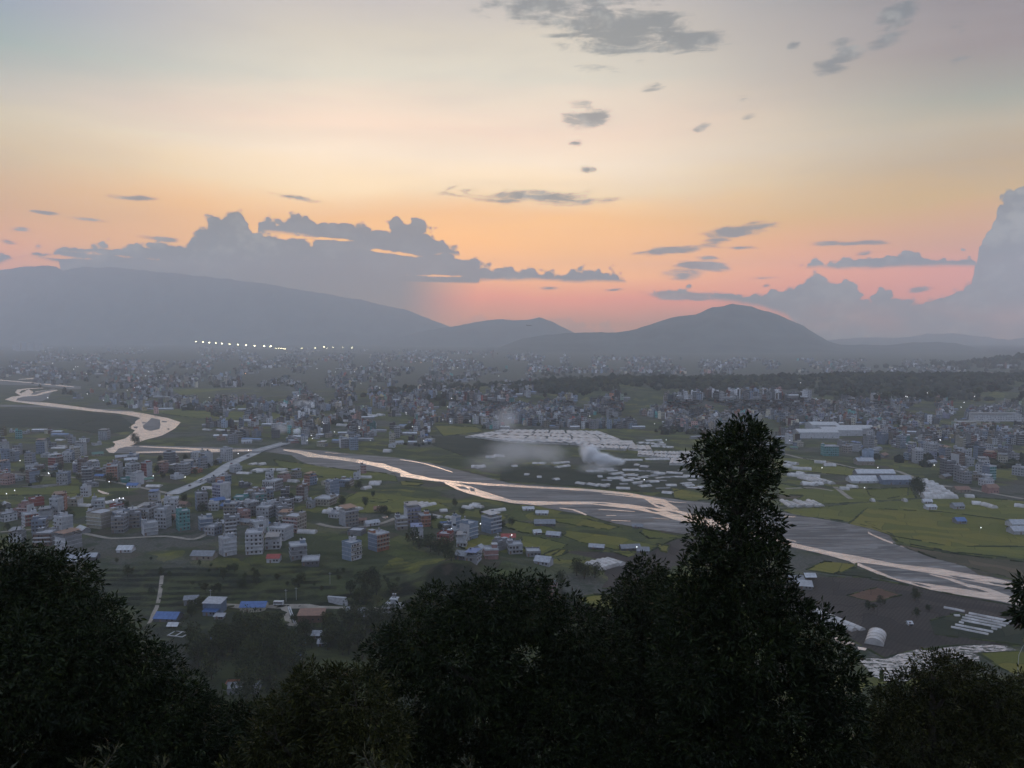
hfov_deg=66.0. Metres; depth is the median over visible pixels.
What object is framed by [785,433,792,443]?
house
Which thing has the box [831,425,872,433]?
factory
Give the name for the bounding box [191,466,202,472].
house
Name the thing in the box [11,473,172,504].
path
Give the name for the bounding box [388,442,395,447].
house
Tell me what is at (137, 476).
house
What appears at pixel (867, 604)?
tree
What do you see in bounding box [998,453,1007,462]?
house
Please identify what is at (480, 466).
greenhouse
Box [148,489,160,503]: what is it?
house
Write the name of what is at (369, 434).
house
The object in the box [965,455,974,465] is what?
house
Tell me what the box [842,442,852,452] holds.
house
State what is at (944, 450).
house
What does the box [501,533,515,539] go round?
house
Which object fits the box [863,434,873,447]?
house
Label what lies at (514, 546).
house
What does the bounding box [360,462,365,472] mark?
house
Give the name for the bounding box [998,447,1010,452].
house
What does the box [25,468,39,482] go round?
house
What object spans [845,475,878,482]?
warehouse
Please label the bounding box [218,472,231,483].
house
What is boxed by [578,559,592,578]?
tree
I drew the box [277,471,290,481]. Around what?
house
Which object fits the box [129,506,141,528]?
house
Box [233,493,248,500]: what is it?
house
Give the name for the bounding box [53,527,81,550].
house
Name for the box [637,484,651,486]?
greenhouse
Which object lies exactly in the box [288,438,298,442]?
house
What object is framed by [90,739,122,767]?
wild plant
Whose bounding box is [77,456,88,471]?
house
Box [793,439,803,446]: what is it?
house
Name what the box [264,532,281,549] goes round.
house
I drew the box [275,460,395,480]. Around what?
rice field
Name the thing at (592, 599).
rice field
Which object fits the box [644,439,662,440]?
greenhouse
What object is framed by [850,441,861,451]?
house
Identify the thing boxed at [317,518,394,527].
path
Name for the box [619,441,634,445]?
greenhouse
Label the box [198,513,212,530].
house
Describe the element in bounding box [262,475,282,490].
house
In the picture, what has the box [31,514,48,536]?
house
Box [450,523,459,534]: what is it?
house
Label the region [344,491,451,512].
rice field
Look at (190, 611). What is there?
tree
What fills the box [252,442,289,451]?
bridge
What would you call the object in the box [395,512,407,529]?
house
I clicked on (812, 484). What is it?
greenhouse
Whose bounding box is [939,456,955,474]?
house
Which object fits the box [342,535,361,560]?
house
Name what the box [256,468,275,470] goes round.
greenhouse
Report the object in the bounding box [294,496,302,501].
house
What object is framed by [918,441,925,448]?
house
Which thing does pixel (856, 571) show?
crop field
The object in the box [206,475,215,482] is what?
house
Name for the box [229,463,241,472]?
house
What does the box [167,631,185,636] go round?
net frame
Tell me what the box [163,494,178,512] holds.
house
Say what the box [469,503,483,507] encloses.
greenhouse
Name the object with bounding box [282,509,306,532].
house
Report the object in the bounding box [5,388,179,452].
river
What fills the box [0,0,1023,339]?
sky
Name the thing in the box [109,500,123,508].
house
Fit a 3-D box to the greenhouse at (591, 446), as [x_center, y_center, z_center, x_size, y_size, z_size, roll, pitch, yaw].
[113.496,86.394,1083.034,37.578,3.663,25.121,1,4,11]
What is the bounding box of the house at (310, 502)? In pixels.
[306,496,315,507]
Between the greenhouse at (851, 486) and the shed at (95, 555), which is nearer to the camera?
the shed at (95, 555)
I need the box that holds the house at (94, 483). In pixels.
[86,480,98,486]
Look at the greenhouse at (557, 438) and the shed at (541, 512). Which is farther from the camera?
the greenhouse at (557, 438)
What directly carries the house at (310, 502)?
on the ground at (408, 564)
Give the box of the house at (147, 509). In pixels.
[137,502,155,519]
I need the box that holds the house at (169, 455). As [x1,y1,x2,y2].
[163,449,175,465]
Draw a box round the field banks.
[0,413,1023,675]
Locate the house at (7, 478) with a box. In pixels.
[0,471,14,484]
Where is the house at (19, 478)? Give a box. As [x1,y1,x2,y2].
[13,473,23,481]
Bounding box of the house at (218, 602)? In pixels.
[202,596,226,612]
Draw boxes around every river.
[1,380,72,386]
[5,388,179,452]
[21,389,32,395]
[126,445,251,451]
[136,451,191,452]
[283,449,678,509]
[400,459,452,472]
[443,481,1023,588]
[850,560,1022,604]
[868,532,902,546]
[929,574,1018,600]
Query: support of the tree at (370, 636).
on the ground at (408, 564)
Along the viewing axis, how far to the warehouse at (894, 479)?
825.23 m
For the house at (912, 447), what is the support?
on the ground at (408, 564)
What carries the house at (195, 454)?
on the ground at (408, 564)
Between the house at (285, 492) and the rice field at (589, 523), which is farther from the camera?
the house at (285, 492)
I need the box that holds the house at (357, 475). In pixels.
[353,469,360,479]
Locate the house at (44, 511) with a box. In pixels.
[38,505,53,519]
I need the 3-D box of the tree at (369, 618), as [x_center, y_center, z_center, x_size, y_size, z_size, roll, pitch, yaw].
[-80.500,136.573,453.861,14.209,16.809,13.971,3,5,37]
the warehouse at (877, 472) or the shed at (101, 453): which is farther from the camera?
the shed at (101, 453)
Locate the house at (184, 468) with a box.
[178,460,190,474]
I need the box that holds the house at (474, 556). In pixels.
[465,547,481,564]
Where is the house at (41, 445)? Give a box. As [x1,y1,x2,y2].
[36,438,46,453]
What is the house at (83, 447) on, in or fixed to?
on the ground at (408, 564)
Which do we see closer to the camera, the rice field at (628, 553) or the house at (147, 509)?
the rice field at (628, 553)
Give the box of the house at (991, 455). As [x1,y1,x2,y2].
[983,450,996,458]
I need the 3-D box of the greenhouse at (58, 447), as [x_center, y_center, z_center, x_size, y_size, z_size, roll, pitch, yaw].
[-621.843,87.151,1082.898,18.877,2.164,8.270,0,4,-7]
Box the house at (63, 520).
[53,510,72,533]
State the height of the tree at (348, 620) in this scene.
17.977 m
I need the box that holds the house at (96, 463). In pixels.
[88,459,99,471]
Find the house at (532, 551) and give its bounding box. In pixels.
[525,546,540,556]
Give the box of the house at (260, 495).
[252,488,266,504]
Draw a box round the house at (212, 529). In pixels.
[204,519,221,535]
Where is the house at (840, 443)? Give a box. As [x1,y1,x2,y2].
[837,440,848,446]
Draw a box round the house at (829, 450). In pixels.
[820,442,838,455]
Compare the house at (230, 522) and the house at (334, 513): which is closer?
the house at (230, 522)
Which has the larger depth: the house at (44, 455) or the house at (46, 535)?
the house at (44, 455)
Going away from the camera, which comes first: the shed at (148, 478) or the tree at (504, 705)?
the tree at (504, 705)
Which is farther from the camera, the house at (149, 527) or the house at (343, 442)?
the house at (343, 442)
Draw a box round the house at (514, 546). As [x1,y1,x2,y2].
[507,536,522,553]
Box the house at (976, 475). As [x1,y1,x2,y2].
[973,471,982,479]
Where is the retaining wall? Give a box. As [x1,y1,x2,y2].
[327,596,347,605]
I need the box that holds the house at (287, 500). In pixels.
[279,495,291,510]
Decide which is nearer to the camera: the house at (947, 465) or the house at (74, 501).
the house at (74, 501)
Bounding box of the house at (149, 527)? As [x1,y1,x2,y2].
[141,517,158,535]
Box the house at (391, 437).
[389,430,394,443]
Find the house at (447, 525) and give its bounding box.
[441,519,451,529]
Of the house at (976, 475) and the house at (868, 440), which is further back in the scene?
the house at (868, 440)
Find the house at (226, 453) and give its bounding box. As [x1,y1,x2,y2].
[219,446,232,461]
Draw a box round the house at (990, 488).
[982,484,999,493]
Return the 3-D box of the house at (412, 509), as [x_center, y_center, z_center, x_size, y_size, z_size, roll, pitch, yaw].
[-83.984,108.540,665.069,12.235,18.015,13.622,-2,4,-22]
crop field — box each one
[0,409,130,432]
[431,435,543,457]
[500,462,707,491]
[841,568,888,578]
[930,614,1023,643]
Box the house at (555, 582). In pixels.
[550,580,557,594]
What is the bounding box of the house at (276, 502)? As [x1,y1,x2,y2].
[271,499,278,515]
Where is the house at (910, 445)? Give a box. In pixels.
[908,441,916,451]
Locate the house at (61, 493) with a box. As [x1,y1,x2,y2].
[52,490,67,510]
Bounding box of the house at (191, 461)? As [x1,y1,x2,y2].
[183,459,193,467]
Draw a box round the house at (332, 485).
[325,477,338,494]
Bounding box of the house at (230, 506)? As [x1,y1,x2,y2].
[223,499,239,517]
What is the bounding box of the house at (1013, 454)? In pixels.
[1006,450,1019,461]
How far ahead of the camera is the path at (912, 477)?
882.16 m
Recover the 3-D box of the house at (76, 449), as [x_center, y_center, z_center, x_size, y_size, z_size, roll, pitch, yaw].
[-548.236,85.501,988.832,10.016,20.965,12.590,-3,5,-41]
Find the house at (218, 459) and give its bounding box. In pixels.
[213,456,221,463]
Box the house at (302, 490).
[296,483,307,499]
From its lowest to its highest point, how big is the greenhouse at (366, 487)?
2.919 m
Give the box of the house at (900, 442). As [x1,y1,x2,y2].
[896,435,905,448]
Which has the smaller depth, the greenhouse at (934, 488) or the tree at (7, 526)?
the tree at (7, 526)
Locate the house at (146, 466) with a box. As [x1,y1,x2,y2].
[141,460,151,476]
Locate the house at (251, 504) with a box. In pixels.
[243,498,258,516]
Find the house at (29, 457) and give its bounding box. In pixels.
[24,450,35,465]
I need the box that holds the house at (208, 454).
[200,449,212,465]
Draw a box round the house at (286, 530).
[268,520,293,540]
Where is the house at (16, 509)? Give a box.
[13,506,18,516]
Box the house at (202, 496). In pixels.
[195,487,207,510]
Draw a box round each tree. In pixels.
[0,501,5,510]
[0,524,249,767]
[3,522,10,530]
[35,474,44,483]
[66,508,75,516]
[105,472,115,483]
[121,563,133,575]
[130,433,138,440]
[147,587,154,592]
[149,682,263,766]
[154,464,159,473]
[156,567,164,573]
[168,686,316,767]
[180,494,187,500]
[180,617,201,642]
[182,632,210,668]
[183,629,208,655]
[187,599,196,606]
[187,602,197,616]
[196,596,204,608]
[197,501,206,511]
[200,583,208,591]
[210,653,421,767]
[215,580,223,590]
[218,568,227,579]
[229,604,258,632]
[230,561,238,572]
[232,660,269,700]
[237,577,245,587]
[252,573,260,582]
[264,611,287,634]
[274,627,308,664]
[275,682,289,701]
[280,649,300,673]
[289,614,297,621]
[293,621,307,632]
[294,574,302,586]
[297,617,317,636]
[303,636,316,648]
[319,611,333,629]
[319,629,334,649]
[322,609,343,629]
[322,622,338,639]
[322,623,339,646]
[338,495,345,503]
[339,606,357,629]
[343,596,364,618]
[345,482,350,489]
[345,575,358,593]
[350,562,674,767]
[351,587,366,602]
[353,569,373,587]
[354,480,361,487]
[354,607,367,625]
[356,643,369,659]
[357,583,368,590]
[358,607,380,630]
[362,497,368,504]
[364,565,378,586]
[365,632,376,655]
[371,576,381,594]
[371,599,386,620]
[374,505,384,512]
[384,581,399,596]
[384,611,393,623]
[396,610,409,627]
[405,525,419,544]
[412,536,427,548]
[422,532,436,551]
[429,512,436,520]
[431,538,442,555]
[438,534,454,557]
[443,547,457,560]
[508,517,514,524]
[553,569,568,582]
[569,556,585,575]
[572,550,721,767]
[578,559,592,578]
[589,562,604,577]
[627,410,879,767]
[842,645,1023,767]
[863,600,871,609]
[863,671,963,767]
[877,594,885,604]
[910,587,922,598]
[911,607,920,617]
[912,481,922,492]
[916,477,925,485]
[916,484,924,494]
[1000,569,1023,636]
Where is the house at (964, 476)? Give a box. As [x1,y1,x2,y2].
[957,467,972,483]
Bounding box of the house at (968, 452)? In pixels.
[961,447,971,456]
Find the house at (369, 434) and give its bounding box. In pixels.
[364,430,373,437]
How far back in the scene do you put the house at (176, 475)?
858.08 m
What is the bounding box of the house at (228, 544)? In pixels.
[218,531,236,556]
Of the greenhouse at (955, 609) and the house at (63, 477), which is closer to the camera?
the greenhouse at (955, 609)
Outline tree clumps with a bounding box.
[0,352,1023,485]
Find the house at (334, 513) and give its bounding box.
[328,507,338,517]
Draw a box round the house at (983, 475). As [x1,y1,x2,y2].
[981,472,992,478]
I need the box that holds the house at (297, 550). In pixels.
[289,537,306,560]
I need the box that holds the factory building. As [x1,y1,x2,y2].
[969,412,1021,420]
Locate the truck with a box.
[273,600,283,605]
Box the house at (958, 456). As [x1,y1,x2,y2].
[951,449,964,465]
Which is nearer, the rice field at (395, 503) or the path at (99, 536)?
the path at (99, 536)
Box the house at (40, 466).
[34,460,45,468]
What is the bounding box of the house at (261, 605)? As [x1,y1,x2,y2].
[239,601,269,612]
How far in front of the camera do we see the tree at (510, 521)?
649.38 m
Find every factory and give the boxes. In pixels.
[792,429,839,437]
[805,422,838,428]
[815,427,862,435]
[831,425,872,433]
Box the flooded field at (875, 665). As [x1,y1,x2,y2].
[860,645,1014,681]
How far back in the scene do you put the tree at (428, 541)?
571.54 m
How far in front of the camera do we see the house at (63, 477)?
822.82 m
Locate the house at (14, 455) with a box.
[9,448,19,460]
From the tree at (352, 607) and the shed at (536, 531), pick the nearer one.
the tree at (352, 607)
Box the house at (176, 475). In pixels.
[170,472,183,479]
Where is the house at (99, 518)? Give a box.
[85,507,116,528]
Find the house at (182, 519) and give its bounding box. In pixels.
[176,505,189,530]
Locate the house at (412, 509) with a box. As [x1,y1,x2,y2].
[404,501,420,523]
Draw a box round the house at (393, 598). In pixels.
[383,593,403,612]
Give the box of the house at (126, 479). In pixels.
[120,473,129,482]
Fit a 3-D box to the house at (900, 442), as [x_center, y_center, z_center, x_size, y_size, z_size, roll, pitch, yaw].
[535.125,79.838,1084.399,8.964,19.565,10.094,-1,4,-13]
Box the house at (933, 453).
[929,448,936,459]
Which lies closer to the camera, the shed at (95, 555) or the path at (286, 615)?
the path at (286, 615)
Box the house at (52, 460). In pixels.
[48,453,63,466]
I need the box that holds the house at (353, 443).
[349,435,357,449]
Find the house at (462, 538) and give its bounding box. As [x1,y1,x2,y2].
[456,531,467,546]
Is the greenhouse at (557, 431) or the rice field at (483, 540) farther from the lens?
the greenhouse at (557, 431)
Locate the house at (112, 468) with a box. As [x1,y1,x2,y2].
[106,462,118,479]
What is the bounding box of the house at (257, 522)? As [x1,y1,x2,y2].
[248,516,268,532]
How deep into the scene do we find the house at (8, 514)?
666.98 m
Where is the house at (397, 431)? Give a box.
[394,426,399,437]
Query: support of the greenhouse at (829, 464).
on the ground at (408, 564)
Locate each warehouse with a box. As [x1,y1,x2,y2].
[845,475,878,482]
[853,457,874,464]
[853,469,895,476]
[877,475,911,484]
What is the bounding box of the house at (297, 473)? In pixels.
[291,468,301,478]
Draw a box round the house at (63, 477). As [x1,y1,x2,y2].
[56,468,70,484]
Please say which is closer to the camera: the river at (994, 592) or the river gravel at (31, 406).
the river at (994, 592)
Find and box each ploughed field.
[568,539,695,588]
[774,577,1023,656]
[850,588,898,601]
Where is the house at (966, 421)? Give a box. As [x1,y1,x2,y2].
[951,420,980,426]
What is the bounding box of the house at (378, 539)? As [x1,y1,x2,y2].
[368,528,388,551]
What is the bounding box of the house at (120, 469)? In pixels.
[111,459,122,476]
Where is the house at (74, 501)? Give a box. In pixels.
[67,494,82,506]
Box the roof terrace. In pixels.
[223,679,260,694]
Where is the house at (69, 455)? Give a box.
[62,449,74,462]
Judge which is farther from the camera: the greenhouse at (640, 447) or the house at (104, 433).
the house at (104, 433)
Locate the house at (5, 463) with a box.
[0,459,10,471]
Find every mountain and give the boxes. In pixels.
[0,265,449,344]
[380,317,573,345]
[486,304,1023,352]
[827,333,1023,343]
[971,346,1023,347]
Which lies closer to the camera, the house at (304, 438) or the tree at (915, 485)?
the tree at (915, 485)
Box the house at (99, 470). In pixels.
[95,467,102,472]
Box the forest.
[360,370,1023,405]
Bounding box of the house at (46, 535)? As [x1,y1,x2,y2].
[32,525,58,545]
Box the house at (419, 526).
[410,523,422,538]
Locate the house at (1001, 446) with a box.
[997,444,1007,456]
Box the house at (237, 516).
[235,511,239,524]
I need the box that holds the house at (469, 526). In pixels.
[459,516,478,539]
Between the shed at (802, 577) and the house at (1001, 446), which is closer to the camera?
the shed at (802, 577)
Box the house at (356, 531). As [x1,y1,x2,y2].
[347,526,365,535]
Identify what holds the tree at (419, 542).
on the ground at (408, 564)
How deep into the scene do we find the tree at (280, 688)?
360.66 m
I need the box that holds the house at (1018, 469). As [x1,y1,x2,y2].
[1012,462,1023,475]
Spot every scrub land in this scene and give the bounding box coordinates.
[777,495,799,498]
[901,545,1023,579]
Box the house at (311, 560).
[301,554,319,566]
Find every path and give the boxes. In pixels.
[0,527,205,539]
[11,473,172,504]
[147,575,163,623]
[227,604,381,610]
[281,606,291,622]
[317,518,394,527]
[785,454,1023,498]
[785,487,832,490]
[834,487,852,498]
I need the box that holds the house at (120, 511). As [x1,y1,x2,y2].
[111,506,129,522]
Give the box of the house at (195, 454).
[190,448,204,459]
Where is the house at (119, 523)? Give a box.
[110,511,128,532]
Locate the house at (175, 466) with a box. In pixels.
[168,463,178,472]
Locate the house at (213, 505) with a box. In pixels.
[208,500,219,510]
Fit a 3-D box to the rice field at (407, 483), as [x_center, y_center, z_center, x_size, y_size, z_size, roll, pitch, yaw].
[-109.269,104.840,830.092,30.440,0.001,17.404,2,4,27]
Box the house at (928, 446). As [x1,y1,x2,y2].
[923,440,938,453]
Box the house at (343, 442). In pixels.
[339,435,348,447]
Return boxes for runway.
[213,347,392,355]
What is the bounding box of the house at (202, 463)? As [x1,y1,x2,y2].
[198,454,207,468]
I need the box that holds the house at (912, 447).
[911,445,922,460]
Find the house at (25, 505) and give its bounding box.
[18,497,33,518]
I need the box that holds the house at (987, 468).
[982,462,996,479]
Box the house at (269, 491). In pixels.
[266,486,273,499]
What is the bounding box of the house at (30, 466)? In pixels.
[25,462,34,469]
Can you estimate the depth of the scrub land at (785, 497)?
761.04 m
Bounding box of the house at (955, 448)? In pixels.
[953,444,965,451]
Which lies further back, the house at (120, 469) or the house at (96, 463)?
the house at (96, 463)
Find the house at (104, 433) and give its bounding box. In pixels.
[98,428,110,439]
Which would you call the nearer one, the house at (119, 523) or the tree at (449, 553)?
the tree at (449, 553)
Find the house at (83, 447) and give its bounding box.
[75,440,86,455]
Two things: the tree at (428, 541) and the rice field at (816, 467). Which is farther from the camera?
the rice field at (816, 467)
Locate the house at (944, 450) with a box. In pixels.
[939,445,951,458]
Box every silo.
[862,448,868,456]
[868,448,873,458]
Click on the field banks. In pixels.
(1002, 643)
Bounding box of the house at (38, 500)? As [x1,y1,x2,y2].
[28,494,44,505]
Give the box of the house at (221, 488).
[211,480,230,498]
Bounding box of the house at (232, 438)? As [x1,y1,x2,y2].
[227,433,237,443]
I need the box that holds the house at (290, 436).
[288,434,296,438]
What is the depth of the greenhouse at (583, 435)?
1189.95 m
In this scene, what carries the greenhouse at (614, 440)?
on the ground at (408, 564)
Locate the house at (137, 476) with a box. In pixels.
[130,469,143,483]
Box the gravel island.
[143,418,160,430]
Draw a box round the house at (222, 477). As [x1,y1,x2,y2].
[215,473,224,481]
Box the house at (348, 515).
[338,503,358,526]
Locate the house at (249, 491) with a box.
[244,487,257,498]
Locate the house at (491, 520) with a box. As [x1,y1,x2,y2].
[481,510,501,533]
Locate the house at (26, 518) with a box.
[21,508,38,525]
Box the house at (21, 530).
[8,525,25,542]
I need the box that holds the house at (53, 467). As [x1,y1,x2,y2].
[48,461,61,469]
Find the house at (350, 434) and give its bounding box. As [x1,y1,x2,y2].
[347,429,353,436]
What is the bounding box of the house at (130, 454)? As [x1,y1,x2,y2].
[127,451,138,458]
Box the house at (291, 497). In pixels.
[290,496,293,511]
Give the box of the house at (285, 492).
[280,485,289,496]
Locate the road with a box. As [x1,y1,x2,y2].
[165,452,260,493]
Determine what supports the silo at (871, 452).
on the ground at (408, 564)
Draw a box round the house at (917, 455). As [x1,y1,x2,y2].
[912,447,923,462]
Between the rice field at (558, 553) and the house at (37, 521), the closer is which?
the rice field at (558, 553)
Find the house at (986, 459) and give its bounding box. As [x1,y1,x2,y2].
[977,456,989,462]
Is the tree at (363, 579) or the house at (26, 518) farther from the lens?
the house at (26, 518)
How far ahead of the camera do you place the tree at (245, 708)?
29.80 m
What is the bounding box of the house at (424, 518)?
[418,508,430,526]
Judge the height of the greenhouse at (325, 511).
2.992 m
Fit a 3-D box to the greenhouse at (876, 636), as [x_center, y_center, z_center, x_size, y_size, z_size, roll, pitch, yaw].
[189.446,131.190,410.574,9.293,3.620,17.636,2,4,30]
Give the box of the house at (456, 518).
[451,512,460,527]
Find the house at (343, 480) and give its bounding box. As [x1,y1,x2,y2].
[339,476,353,486]
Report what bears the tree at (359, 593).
on the ground at (408, 564)
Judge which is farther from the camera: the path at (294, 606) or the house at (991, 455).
the house at (991, 455)
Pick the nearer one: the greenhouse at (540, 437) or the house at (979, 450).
the house at (979, 450)
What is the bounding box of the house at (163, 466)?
[157,460,168,472]
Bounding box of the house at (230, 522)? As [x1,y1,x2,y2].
[223,512,236,535]
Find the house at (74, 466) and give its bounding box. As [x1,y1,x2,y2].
[72,462,77,471]
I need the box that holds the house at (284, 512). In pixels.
[278,509,292,521]
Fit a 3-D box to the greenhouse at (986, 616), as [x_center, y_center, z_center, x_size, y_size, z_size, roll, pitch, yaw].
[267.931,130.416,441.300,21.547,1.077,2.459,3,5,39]
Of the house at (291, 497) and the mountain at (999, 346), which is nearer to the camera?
the house at (291, 497)
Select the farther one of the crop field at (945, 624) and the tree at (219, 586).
the tree at (219, 586)
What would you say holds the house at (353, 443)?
on the ground at (408, 564)
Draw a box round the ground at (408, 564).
[0,344,1023,767]
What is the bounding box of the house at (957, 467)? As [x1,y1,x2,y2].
[953,463,968,480]
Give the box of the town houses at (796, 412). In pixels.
[0,342,1023,454]
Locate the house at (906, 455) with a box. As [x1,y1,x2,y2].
[903,450,910,459]
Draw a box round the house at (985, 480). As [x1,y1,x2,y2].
[978,476,994,485]
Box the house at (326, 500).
[314,492,336,505]
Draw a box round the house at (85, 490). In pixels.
[80,481,91,496]
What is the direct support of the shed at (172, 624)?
on the ground at (408, 564)
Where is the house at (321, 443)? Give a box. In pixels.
[317,440,327,446]
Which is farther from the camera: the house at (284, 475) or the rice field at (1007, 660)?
the house at (284, 475)
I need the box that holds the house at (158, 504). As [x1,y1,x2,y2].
[154,501,163,507]
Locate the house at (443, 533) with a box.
[437,528,453,541]
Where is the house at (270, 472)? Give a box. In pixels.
[265,469,273,478]
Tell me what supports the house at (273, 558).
on the ground at (408, 564)
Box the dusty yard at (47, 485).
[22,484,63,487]
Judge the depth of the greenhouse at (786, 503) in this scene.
729.47 m
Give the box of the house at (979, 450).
[973,443,985,459]
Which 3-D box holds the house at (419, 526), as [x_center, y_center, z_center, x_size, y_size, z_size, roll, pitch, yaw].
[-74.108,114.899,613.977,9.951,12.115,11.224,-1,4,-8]
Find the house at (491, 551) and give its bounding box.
[483,542,498,559]
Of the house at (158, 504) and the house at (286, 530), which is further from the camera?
the house at (158, 504)
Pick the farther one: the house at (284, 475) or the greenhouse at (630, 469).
the greenhouse at (630, 469)
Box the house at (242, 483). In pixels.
[238,479,250,487]
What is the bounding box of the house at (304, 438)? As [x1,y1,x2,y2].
[301,433,307,443]
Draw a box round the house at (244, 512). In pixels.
[237,507,250,518]
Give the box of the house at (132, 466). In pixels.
[125,459,139,474]
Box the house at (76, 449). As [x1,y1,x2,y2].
[69,444,80,459]
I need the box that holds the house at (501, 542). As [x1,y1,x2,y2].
[492,533,506,550]
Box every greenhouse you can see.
[51,447,67,448]
[77,503,90,506]
[105,498,124,503]
[145,484,162,486]
[236,471,251,473]
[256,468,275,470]
[276,468,287,470]
[287,479,299,482]
[297,529,317,533]
[322,509,337,513]
[360,485,371,489]
[369,482,380,484]
[419,503,432,507]
[461,505,473,509]
[465,434,495,438]
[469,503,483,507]
[474,464,485,468]
[480,432,507,434]
[484,437,541,443]
[488,507,505,511]
[491,429,512,431]
[493,435,526,438]
[503,432,533,436]
[508,429,534,432]
[524,438,568,444]
[527,436,545,438]
[533,429,548,433]
[533,433,550,437]
[548,436,570,440]
[549,430,564,433]
[551,433,571,438]
[551,461,569,463]
[554,464,570,467]
[559,439,589,444]
[566,430,587,434]
[571,434,599,438]
[571,441,597,445]
[572,437,600,441]
[582,444,607,449]
[585,430,607,434]
[585,561,606,570]
[586,482,600,486]
[590,440,616,444]
[590,559,610,568]
[595,435,618,438]
[596,558,615,567]
[600,438,626,442]
[600,557,618,566]
[603,445,618,449]
[605,557,625,565]
[606,477,623,478]
[608,471,623,474]
[617,442,630,446]
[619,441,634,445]
[619,445,628,450]
[622,469,638,470]
[624,459,642,460]
[628,444,646,450]
[637,452,654,457]
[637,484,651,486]
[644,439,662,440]
[645,458,669,459]
[654,451,667,453]
[654,453,667,457]
[661,491,673,493]
[666,471,682,473]
[667,451,678,454]
[669,458,688,464]
[779,499,793,506]
[782,464,792,467]
[783,461,798,464]
[787,473,819,477]
[791,466,811,470]
[792,499,805,506]
[797,475,818,481]
[800,482,823,484]
[802,481,818,485]
[806,499,819,506]
[814,460,825,463]
[814,476,835,484]
[814,608,865,630]
[818,613,856,631]
[823,463,836,466]
[839,486,849,489]
[846,484,857,487]
[865,627,886,646]
[918,489,950,491]
[919,492,953,494]
[920,494,958,498]
[923,482,939,484]
[924,485,944,487]
[925,487,946,489]
[943,606,964,611]
[951,626,988,634]
[955,623,992,632]
[961,619,1001,628]
[962,616,1005,626]
[964,494,974,497]
[965,614,1009,624]
[968,612,1011,621]
[971,501,980,504]
[980,502,997,508]
[1014,503,1023,507]
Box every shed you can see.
[2,501,10,507]
[65,552,99,560]
[67,557,79,563]
[76,525,90,532]
[91,451,103,456]
[94,474,105,477]
[115,454,127,458]
[116,545,135,552]
[124,457,137,461]
[125,483,140,487]
[144,477,153,481]
[152,611,183,621]
[166,622,179,627]
[179,501,190,506]
[183,595,199,605]
[190,550,217,559]
[202,608,218,615]
[209,496,224,502]
[213,613,225,618]
[239,518,250,525]
[241,439,251,443]
[297,608,325,622]
[310,630,321,638]
[317,639,323,645]
[358,518,366,522]
[364,519,379,526]
[395,440,403,444]
[455,550,467,560]
[474,543,483,552]
[522,506,534,510]
[532,529,541,534]
[534,519,555,525]
[535,510,548,514]
[545,531,561,537]
[588,543,604,549]
[619,544,640,550]
[632,524,642,527]
[636,546,649,553]
[787,575,804,581]
[795,579,813,589]
[802,573,816,577]
[879,452,888,457]
[905,621,913,625]
[921,499,932,503]
[923,504,936,509]
[927,459,937,463]
[937,455,946,459]
[938,473,951,478]
[950,502,964,508]
[952,486,970,492]
[952,517,966,523]
[1005,519,1023,525]
[1006,526,1023,534]
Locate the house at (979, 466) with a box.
[975,459,989,472]
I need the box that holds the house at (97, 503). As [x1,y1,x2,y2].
[91,493,104,508]
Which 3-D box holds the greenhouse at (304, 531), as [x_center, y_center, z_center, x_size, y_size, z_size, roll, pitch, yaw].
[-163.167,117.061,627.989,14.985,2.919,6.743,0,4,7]
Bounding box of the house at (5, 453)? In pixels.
[0,447,9,461]
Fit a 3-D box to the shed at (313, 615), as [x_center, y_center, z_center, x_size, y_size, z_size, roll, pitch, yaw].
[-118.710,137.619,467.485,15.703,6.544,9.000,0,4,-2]
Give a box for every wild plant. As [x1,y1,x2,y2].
[67,755,169,767]
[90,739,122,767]
[349,736,396,767]
[428,755,479,767]
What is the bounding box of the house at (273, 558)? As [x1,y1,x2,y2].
[266,554,281,562]
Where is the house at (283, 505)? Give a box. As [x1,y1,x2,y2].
[276,501,288,519]
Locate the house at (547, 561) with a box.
[533,555,553,566]
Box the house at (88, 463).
[81,461,91,468]
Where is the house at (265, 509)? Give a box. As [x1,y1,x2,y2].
[256,499,274,518]
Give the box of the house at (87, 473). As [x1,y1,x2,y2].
[82,466,93,483]
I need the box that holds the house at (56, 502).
[49,493,63,514]
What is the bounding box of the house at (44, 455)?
[40,450,49,457]
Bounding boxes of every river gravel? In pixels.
[0,380,80,388]
[0,405,68,408]
[17,388,54,401]
[90,408,133,411]
[111,445,265,452]
[266,447,1023,604]
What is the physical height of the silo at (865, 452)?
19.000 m
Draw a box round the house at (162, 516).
[154,502,171,528]
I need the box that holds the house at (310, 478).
[304,471,316,485]
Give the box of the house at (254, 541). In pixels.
[245,524,263,554]
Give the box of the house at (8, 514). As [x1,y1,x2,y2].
[0,507,17,521]
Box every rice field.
[0,485,79,494]
[147,409,285,418]
[173,388,251,394]
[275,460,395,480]
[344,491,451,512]
[401,481,422,484]
[432,518,450,527]
[435,426,481,435]
[464,535,494,548]
[506,521,554,532]
[522,535,564,553]
[545,549,564,555]
[551,518,614,529]
[564,531,653,548]
[579,595,611,608]
[614,550,634,556]
[642,529,679,537]
[659,544,667,550]
[673,488,712,500]
[774,458,853,474]
[778,484,914,504]
[784,497,1023,558]
[805,562,853,572]
[850,509,1023,546]
[867,488,907,498]
[982,651,1023,674]

